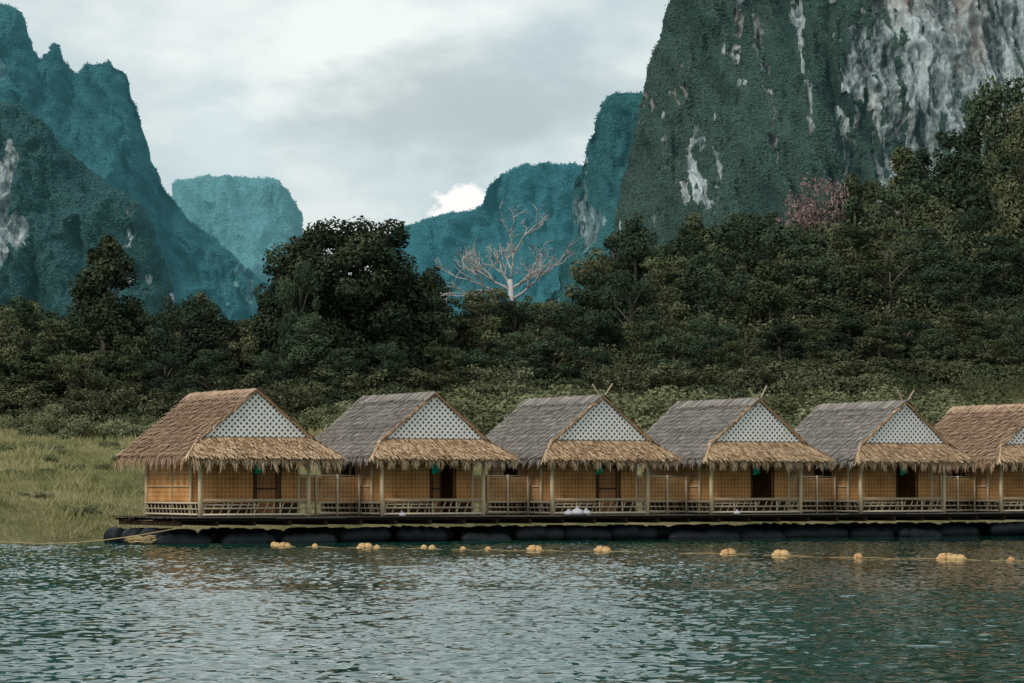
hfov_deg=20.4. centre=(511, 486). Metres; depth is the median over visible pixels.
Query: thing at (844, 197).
tree
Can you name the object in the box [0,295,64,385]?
tree
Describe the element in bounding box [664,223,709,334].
tree
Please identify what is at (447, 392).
shrub
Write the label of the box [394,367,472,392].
shrub
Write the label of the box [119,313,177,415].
tree
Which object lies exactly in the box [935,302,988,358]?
tree
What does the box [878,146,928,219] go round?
tree
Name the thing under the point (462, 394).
shrub
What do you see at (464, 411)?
shrub
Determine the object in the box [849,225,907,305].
tree
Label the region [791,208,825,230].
tree
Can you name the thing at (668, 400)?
shrub
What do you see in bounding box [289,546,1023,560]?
rope
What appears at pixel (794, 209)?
tree
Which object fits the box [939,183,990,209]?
tree
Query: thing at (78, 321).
tree
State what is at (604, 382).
shrub
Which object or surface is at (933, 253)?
tree
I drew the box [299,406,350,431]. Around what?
shrub
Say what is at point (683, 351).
tree
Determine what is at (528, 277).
bare tree
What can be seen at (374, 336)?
tree
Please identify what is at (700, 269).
tree
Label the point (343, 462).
window
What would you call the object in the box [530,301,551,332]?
tree
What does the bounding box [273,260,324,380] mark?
tree
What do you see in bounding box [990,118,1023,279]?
tree
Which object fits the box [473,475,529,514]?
bamboo fence
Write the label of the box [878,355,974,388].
shrub
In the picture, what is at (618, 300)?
tree
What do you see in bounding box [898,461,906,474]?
cloth
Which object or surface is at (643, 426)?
shrub
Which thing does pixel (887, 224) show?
tree
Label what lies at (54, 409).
shrub
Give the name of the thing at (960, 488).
bamboo fence
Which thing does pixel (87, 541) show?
rope
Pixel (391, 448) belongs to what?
floating bungalow
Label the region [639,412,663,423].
shrub
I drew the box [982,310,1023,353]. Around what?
tree
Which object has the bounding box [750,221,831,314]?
tree
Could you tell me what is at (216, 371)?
tree
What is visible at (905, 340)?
tree
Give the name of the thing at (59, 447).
shrub
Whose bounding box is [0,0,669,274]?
sky
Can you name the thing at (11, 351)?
tree
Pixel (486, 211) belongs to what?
forest
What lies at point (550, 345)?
tree
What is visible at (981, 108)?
tree
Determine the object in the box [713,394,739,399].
shrub
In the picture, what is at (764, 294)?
tree
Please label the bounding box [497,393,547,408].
shrub
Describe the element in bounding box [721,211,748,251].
tree
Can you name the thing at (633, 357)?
tree
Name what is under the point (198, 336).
tree
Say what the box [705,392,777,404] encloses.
shrub
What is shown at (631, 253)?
tree
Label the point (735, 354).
tree
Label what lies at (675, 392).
shrub
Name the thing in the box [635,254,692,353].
tree
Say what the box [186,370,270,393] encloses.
shrub
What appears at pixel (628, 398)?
shrub
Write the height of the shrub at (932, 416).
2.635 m
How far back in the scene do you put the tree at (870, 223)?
310.26 m
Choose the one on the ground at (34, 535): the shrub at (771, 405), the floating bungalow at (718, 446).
the shrub at (771, 405)
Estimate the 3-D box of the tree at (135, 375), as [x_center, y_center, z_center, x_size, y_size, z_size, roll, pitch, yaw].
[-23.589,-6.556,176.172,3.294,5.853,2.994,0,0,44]
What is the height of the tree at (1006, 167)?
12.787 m
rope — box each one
[0,528,179,543]
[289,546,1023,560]
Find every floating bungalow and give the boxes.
[115,388,347,516]
[313,391,520,515]
[474,383,686,514]
[637,385,836,513]
[790,390,980,512]
[932,403,1023,511]
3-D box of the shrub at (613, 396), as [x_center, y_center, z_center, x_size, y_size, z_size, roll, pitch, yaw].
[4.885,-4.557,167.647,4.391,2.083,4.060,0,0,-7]
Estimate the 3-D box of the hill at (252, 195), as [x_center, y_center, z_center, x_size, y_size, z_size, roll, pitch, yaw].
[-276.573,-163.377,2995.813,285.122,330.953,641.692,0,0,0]
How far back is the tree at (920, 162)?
316.50 m
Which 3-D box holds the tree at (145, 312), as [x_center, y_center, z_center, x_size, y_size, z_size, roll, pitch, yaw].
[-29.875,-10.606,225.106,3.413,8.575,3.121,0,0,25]
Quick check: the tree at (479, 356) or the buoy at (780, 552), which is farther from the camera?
the tree at (479, 356)
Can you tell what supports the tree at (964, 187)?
on the ground at (34, 535)
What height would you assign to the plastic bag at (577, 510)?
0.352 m
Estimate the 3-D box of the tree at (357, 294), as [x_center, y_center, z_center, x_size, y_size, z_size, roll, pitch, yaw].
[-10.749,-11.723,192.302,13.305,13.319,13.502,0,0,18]
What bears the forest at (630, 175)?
on the cliff
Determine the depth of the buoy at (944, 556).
82.25 m
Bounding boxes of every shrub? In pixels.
[0,385,56,420]
[0,413,15,425]
[0,445,16,452]
[1,468,15,475]
[2,412,58,434]
[15,424,52,437]
[17,492,30,496]
[18,403,69,422]
[30,492,54,498]
[33,444,65,453]
[39,454,59,462]
[40,468,57,474]
[43,416,72,433]
[56,414,127,440]
[58,463,84,469]
[58,503,101,515]
[68,386,142,423]
[94,463,111,469]
[98,440,121,447]
[101,422,147,442]
[114,417,158,428]
[120,415,156,427]
[186,370,270,393]
[259,379,332,418]
[292,417,305,429]
[297,404,347,426]
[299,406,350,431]
[306,367,403,398]
[319,412,342,429]
[332,400,353,408]
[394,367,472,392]
[401,390,479,402]
[430,387,479,399]
[444,388,526,402]
[446,396,486,430]
[448,396,524,436]
[460,398,492,411]
[464,363,541,399]
[472,394,542,405]
[476,399,512,421]
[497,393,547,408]
[539,392,575,397]
[544,383,608,395]
[553,385,613,397]
[566,389,666,405]
[573,363,645,400]
[607,358,688,396]
[608,392,629,402]
[610,392,648,406]
[613,399,669,420]
[616,397,671,415]
[619,406,633,421]
[622,408,668,432]
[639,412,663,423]
[641,392,677,406]
[642,390,711,403]
[642,411,664,425]
[644,384,720,400]
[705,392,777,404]
[712,396,775,410]
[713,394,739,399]
[720,361,797,396]
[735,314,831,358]
[763,392,797,418]
[767,393,805,418]
[774,410,800,428]
[784,418,797,429]
[792,360,888,395]
[794,400,888,421]
[797,400,834,417]
[805,384,905,403]
[823,391,903,402]
[840,398,885,402]
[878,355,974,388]
[881,387,963,411]
[913,402,946,412]
[915,401,947,423]
[916,403,979,423]
[917,387,1012,410]
[921,404,958,423]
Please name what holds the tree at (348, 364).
on the ground at (34, 535)
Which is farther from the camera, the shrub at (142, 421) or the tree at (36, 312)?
the tree at (36, 312)
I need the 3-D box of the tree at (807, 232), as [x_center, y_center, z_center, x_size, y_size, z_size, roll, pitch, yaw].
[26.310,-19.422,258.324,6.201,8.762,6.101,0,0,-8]
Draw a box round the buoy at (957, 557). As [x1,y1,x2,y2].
[950,554,966,559]
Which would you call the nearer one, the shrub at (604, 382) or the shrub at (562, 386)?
the shrub at (562, 386)
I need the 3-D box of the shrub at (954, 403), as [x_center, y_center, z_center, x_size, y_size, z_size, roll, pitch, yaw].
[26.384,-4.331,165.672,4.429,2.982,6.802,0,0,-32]
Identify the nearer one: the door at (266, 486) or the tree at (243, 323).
the door at (266, 486)
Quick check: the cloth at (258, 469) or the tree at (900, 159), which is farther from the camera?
the tree at (900, 159)
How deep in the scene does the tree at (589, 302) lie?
203.03 m
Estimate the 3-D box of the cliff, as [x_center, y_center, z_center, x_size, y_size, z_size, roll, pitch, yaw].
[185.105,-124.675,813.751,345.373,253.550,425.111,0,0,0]
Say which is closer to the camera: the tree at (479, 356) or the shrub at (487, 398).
the shrub at (487, 398)
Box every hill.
[0,4,271,321]
[0,103,174,331]
[173,175,302,283]
[390,163,582,315]
[549,92,643,314]
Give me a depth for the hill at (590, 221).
1580.23 m
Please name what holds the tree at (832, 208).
on the ground at (34, 535)
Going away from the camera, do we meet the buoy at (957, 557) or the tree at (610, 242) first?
the buoy at (957, 557)
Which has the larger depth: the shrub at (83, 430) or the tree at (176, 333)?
the tree at (176, 333)
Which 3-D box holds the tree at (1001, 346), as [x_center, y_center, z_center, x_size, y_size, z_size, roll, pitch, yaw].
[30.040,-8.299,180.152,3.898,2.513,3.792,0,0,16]
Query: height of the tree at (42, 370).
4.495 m
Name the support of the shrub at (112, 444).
on the ground at (34, 535)
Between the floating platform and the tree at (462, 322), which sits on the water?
the floating platform
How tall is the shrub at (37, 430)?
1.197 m
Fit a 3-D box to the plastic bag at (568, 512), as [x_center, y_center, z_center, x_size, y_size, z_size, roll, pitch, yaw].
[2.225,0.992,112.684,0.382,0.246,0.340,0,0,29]
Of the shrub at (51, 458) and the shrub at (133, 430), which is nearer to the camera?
the shrub at (51, 458)
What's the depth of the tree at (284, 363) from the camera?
176.40 m
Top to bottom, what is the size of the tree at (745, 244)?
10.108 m
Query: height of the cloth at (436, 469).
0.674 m
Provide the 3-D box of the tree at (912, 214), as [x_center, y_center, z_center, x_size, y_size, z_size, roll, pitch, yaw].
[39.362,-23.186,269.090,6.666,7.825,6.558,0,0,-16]
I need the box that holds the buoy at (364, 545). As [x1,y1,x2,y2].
[356,543,373,548]
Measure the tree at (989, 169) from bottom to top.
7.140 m
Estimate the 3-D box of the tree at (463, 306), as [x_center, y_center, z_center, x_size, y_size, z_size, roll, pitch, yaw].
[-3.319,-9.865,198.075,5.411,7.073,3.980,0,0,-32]
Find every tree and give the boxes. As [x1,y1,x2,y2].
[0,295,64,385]
[0,306,31,386]
[0,350,68,415]
[22,299,41,317]
[25,309,47,343]
[31,319,97,408]
[48,350,117,414]
[57,304,109,366]
[62,234,145,396]
[110,334,151,416]
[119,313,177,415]
[120,302,151,384]
[140,352,186,409]
[155,294,200,389]
[169,328,219,380]
[172,304,243,393]
[185,292,217,393]
[185,348,239,393]
[209,317,254,354]
[218,326,270,384]
[234,319,267,387]
[240,262,313,383]
[246,350,296,396]
[247,215,453,378]
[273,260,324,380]
[285,312,339,403]
[320,347,367,402]
[357,342,408,393]
[362,263,437,392]
[397,294,460,373]
[421,346,464,390]
[423,264,452,337]
[430,316,484,374]
[431,297,495,376]
[433,202,578,304]
[448,347,498,393]
[457,287,507,381]
[479,307,503,368]
[487,295,543,370]
[494,332,552,392]
[504,299,584,339]
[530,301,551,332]
[531,331,579,396]
[540,302,612,364]
[563,247,640,298]
[566,347,619,389]
[570,272,626,363]
[587,273,607,295]
[595,273,664,366]
[600,230,624,263]
[605,213,663,364]
[619,320,659,379]
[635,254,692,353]
[649,326,703,382]
[660,240,717,282]
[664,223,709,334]
[668,251,730,345]
[679,212,707,240]
[685,314,738,369]
[689,271,778,342]
[699,231,723,250]
[705,213,803,318]
[705,243,734,260]
[709,225,766,314]
[711,338,775,386]
[719,250,745,334]
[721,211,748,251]
[736,259,797,355]
[743,210,782,227]
[747,221,785,243]
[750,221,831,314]
[751,319,805,370]
[768,225,834,265]
[775,190,823,232]
[778,243,847,328]
[785,172,848,234]
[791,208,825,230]
[797,328,833,378]
[811,224,893,312]
[817,264,878,341]
[821,309,873,365]
[824,223,848,267]
[825,186,848,219]
[825,203,838,223]
[834,172,886,222]
[836,196,871,283]
[838,255,934,325]
[849,225,907,305]
[852,326,905,378]
[853,218,904,258]
[858,205,896,240]
[867,182,934,247]
[875,319,934,366]
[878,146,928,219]
[886,224,953,294]
[893,198,953,247]
[898,147,938,219]
[898,241,963,327]
[905,178,955,249]
[911,328,957,368]
[915,259,1010,313]
[932,129,981,186]
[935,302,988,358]
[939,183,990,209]
[945,153,995,278]
[949,206,1008,286]
[955,72,1023,188]
[956,336,1016,360]
[974,234,1023,315]
[976,164,995,189]
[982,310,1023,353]
[989,131,1023,262]
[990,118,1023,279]
[1000,102,1023,143]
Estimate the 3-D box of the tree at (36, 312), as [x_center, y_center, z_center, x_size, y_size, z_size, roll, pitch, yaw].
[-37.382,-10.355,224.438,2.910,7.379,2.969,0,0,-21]
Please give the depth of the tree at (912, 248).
216.47 m
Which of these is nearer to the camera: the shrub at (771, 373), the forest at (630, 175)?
the shrub at (771, 373)
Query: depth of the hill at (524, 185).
2476.85 m
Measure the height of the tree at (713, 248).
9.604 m
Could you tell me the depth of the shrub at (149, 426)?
161.48 m
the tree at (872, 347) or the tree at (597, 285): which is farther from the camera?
the tree at (597, 285)
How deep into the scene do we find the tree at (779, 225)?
286.32 m
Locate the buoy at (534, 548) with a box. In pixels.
[526,545,542,550]
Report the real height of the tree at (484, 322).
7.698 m
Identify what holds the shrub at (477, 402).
on the ground at (34, 535)
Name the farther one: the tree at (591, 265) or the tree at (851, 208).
the tree at (851, 208)
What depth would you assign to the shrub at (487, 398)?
158.91 m
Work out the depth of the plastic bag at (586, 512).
112.89 m
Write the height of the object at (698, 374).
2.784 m
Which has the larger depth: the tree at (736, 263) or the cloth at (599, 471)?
the tree at (736, 263)
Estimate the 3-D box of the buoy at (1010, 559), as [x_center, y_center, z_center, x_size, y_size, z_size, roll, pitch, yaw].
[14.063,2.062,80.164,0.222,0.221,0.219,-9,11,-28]
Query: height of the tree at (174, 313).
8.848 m
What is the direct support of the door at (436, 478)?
in the floating bungalow at (391, 448)
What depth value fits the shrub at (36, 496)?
119.10 m
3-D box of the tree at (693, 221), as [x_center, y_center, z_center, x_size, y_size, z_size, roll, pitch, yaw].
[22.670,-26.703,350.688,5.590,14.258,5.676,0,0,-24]
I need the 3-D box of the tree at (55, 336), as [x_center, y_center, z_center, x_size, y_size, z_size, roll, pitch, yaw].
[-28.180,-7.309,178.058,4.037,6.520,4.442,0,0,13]
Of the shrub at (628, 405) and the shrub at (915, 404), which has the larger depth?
the shrub at (915, 404)
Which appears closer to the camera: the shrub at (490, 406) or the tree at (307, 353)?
the shrub at (490, 406)
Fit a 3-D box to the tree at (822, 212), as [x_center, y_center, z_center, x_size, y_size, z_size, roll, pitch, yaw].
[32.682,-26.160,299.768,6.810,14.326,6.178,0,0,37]
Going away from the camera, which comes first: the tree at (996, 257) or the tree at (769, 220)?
the tree at (996, 257)
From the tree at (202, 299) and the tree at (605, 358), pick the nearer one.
the tree at (605, 358)
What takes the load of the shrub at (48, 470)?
on the ground at (34, 535)
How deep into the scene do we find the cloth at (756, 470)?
117.41 m
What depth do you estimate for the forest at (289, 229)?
2958.37 m
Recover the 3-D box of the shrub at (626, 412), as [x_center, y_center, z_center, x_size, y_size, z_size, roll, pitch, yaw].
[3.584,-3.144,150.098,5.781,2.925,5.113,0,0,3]
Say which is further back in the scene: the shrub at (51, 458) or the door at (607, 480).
the shrub at (51, 458)
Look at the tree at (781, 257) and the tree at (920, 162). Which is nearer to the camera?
the tree at (781, 257)
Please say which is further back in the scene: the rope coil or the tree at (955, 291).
the tree at (955, 291)
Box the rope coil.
[124,535,156,543]
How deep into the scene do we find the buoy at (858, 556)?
83.44 m
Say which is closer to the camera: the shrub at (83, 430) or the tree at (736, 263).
the shrub at (83, 430)
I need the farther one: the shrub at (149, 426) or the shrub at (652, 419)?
the shrub at (149, 426)
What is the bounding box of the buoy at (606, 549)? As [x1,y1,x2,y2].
[594,546,610,552]
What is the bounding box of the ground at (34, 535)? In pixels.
[0,237,1023,543]
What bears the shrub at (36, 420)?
on the ground at (34, 535)
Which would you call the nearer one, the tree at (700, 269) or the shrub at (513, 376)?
the shrub at (513, 376)
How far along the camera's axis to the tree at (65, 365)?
174.17 m
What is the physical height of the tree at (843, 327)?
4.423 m
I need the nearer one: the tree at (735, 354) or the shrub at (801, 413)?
the shrub at (801, 413)
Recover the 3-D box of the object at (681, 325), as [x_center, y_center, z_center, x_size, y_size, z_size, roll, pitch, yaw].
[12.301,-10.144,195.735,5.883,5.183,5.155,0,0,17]
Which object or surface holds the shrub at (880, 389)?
on the ground at (34, 535)
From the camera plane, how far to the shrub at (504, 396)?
164.42 m
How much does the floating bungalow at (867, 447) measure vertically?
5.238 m
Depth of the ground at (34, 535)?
122.87 m
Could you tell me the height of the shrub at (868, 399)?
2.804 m
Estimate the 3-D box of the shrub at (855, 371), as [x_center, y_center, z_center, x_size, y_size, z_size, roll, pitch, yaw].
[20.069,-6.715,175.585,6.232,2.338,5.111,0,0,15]
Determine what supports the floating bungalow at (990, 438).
on the floating platform
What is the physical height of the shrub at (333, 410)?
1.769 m
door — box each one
[255,465,277,515]
[432,466,441,512]
[598,466,617,511]
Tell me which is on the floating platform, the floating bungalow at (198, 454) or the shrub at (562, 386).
the floating bungalow at (198, 454)
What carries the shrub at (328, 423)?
on the ground at (34, 535)
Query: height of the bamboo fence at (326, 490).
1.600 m
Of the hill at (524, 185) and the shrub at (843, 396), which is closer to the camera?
the shrub at (843, 396)
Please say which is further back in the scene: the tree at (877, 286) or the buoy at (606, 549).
the tree at (877, 286)
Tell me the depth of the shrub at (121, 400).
171.41 m
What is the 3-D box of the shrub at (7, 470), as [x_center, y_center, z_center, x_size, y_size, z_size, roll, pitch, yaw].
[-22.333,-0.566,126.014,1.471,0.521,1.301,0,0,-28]
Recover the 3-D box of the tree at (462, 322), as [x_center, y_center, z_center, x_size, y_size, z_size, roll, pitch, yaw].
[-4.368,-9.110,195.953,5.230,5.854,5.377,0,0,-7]
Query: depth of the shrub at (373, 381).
174.84 m
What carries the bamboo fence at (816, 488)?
on the floating platform
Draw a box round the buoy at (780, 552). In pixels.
[771,550,790,555]
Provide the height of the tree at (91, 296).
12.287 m
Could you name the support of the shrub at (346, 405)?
on the ground at (34, 535)
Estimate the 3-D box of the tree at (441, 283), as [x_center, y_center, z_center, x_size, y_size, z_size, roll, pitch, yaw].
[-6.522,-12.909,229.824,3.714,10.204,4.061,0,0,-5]
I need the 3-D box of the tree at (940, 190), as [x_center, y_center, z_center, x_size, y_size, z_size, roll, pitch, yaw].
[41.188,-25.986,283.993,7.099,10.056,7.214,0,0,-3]
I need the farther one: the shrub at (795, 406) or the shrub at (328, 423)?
the shrub at (795, 406)
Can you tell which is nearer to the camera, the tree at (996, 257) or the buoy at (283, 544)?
the buoy at (283, 544)
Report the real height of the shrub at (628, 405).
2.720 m
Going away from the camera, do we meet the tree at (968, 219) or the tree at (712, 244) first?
the tree at (968, 219)
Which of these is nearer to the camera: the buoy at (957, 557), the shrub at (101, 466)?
the buoy at (957, 557)
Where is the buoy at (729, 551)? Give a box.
[720,548,735,554]
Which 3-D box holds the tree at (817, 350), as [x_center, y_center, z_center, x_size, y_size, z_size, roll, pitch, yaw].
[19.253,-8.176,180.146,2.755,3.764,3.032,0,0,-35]
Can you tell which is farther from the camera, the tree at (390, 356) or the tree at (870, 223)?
the tree at (870, 223)
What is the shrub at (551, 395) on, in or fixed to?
on the ground at (34, 535)
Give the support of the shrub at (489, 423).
on the ground at (34, 535)
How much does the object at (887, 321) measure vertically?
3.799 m
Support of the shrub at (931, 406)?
on the ground at (34, 535)
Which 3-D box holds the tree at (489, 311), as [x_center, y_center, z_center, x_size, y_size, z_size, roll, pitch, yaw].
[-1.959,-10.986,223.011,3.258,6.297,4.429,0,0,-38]
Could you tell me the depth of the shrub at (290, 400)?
171.35 m
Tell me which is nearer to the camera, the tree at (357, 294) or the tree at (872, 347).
the tree at (872, 347)
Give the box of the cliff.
[615,0,1023,247]
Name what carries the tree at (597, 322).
on the ground at (34, 535)
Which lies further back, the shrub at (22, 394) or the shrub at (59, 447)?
the shrub at (22, 394)
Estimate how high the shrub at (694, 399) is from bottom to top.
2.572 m
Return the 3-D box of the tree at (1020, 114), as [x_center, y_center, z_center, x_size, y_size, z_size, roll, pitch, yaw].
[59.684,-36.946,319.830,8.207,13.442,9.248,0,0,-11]
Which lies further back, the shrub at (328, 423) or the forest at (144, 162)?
the forest at (144, 162)
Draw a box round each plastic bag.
[563,509,571,514]
[572,506,583,514]
[583,508,590,514]
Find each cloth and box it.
[255,461,262,473]
[432,461,439,473]
[596,461,602,474]
[751,462,759,474]
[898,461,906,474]
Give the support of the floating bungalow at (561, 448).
on the floating platform
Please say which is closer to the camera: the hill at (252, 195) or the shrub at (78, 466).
the shrub at (78, 466)
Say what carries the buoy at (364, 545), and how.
on the water
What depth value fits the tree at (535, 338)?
194.99 m
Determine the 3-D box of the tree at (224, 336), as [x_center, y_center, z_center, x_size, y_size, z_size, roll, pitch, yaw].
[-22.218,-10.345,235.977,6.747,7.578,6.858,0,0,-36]
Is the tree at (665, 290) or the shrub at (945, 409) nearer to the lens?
the shrub at (945, 409)
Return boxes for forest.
[0,3,272,325]
[0,101,176,330]
[0,148,1023,428]
[171,173,334,282]
[391,160,581,314]
[542,90,642,309]
[613,0,1023,255]
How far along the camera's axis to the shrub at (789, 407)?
163.31 m
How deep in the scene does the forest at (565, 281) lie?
1581.11 m
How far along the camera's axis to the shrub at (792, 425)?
147.54 m
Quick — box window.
[339,462,356,476]
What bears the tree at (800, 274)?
on the ground at (34, 535)
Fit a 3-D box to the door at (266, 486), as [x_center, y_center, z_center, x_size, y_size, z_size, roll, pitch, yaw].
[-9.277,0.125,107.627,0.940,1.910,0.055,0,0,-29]
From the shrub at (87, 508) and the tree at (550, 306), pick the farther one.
the tree at (550, 306)
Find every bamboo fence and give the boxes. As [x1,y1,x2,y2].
[300,474,360,515]
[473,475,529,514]
[637,475,687,513]
[790,475,835,512]
[923,476,975,512]
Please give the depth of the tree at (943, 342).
179.49 m
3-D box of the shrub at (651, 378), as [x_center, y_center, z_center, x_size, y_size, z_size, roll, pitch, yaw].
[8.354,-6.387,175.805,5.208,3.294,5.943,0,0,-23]
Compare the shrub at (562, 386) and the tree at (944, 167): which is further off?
the tree at (944, 167)
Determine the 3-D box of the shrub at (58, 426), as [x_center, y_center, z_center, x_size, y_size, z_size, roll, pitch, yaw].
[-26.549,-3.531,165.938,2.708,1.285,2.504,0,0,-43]
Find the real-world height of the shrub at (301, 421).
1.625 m
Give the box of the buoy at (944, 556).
[936,553,953,559]
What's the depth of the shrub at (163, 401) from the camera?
171.27 m
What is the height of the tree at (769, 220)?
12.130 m
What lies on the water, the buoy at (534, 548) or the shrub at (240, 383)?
the buoy at (534, 548)
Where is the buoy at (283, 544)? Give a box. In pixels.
[278,542,290,546]
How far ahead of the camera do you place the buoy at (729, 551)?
88.36 m
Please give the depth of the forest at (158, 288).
1074.33 m
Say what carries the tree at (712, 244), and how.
on the ground at (34, 535)
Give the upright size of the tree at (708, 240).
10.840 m
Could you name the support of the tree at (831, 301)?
on the ground at (34, 535)
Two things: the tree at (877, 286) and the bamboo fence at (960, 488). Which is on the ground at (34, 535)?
the tree at (877, 286)
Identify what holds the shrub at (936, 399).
on the ground at (34, 535)
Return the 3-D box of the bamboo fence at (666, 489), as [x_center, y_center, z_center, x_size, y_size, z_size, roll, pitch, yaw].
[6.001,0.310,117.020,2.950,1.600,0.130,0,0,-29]
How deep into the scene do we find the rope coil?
103.37 m
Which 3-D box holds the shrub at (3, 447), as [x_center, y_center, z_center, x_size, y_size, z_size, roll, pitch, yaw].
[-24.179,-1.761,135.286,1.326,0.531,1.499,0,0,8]
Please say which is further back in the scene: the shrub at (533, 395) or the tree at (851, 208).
the tree at (851, 208)
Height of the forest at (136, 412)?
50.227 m
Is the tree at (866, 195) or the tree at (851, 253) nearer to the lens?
the tree at (851, 253)
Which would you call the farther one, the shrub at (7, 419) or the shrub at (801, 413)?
the shrub at (7, 419)
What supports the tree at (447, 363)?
on the ground at (34, 535)
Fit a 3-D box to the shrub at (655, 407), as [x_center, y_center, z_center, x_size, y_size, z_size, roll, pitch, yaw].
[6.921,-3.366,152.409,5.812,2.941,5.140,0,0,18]
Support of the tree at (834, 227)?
on the ground at (34, 535)
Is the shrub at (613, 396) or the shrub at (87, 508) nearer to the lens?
the shrub at (87, 508)
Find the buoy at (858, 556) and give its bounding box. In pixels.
[853,553,862,558]
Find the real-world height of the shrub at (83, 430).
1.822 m
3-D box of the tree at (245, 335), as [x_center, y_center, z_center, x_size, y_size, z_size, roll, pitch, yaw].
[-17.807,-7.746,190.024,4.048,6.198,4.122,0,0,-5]
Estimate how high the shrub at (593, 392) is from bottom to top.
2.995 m
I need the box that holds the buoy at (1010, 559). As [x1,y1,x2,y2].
[1007,556,1014,561]
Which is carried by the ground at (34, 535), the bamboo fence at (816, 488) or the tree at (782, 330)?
the tree at (782, 330)
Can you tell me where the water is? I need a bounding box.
[0,534,1023,682]
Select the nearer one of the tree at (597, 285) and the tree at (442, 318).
the tree at (442, 318)
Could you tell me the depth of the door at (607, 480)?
115.02 m
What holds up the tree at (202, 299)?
on the ground at (34, 535)
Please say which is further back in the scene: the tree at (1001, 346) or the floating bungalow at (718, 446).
the tree at (1001, 346)
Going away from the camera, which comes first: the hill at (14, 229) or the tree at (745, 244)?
the tree at (745, 244)
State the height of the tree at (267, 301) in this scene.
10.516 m
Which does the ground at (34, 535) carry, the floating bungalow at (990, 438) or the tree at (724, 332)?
the tree at (724, 332)
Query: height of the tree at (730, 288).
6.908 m
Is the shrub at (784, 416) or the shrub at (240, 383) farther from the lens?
the shrub at (240, 383)
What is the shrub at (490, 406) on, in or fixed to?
on the ground at (34, 535)
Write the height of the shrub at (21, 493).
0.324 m
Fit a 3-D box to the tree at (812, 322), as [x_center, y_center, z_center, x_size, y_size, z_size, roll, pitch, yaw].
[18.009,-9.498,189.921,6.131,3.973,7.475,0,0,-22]
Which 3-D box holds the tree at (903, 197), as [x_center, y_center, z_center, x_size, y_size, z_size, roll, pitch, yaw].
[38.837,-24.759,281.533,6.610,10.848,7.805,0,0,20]
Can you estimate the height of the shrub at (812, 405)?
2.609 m
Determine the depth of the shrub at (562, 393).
160.57 m
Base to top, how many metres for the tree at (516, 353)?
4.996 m
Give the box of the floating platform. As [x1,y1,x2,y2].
[103,512,1023,544]
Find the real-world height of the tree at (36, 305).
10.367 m
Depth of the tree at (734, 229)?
227.21 m
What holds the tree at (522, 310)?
on the ground at (34, 535)
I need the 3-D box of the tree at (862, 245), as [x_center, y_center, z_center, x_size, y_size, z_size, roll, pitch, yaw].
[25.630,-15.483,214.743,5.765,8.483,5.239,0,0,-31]
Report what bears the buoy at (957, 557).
on the water
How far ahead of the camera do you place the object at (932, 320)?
189.29 m

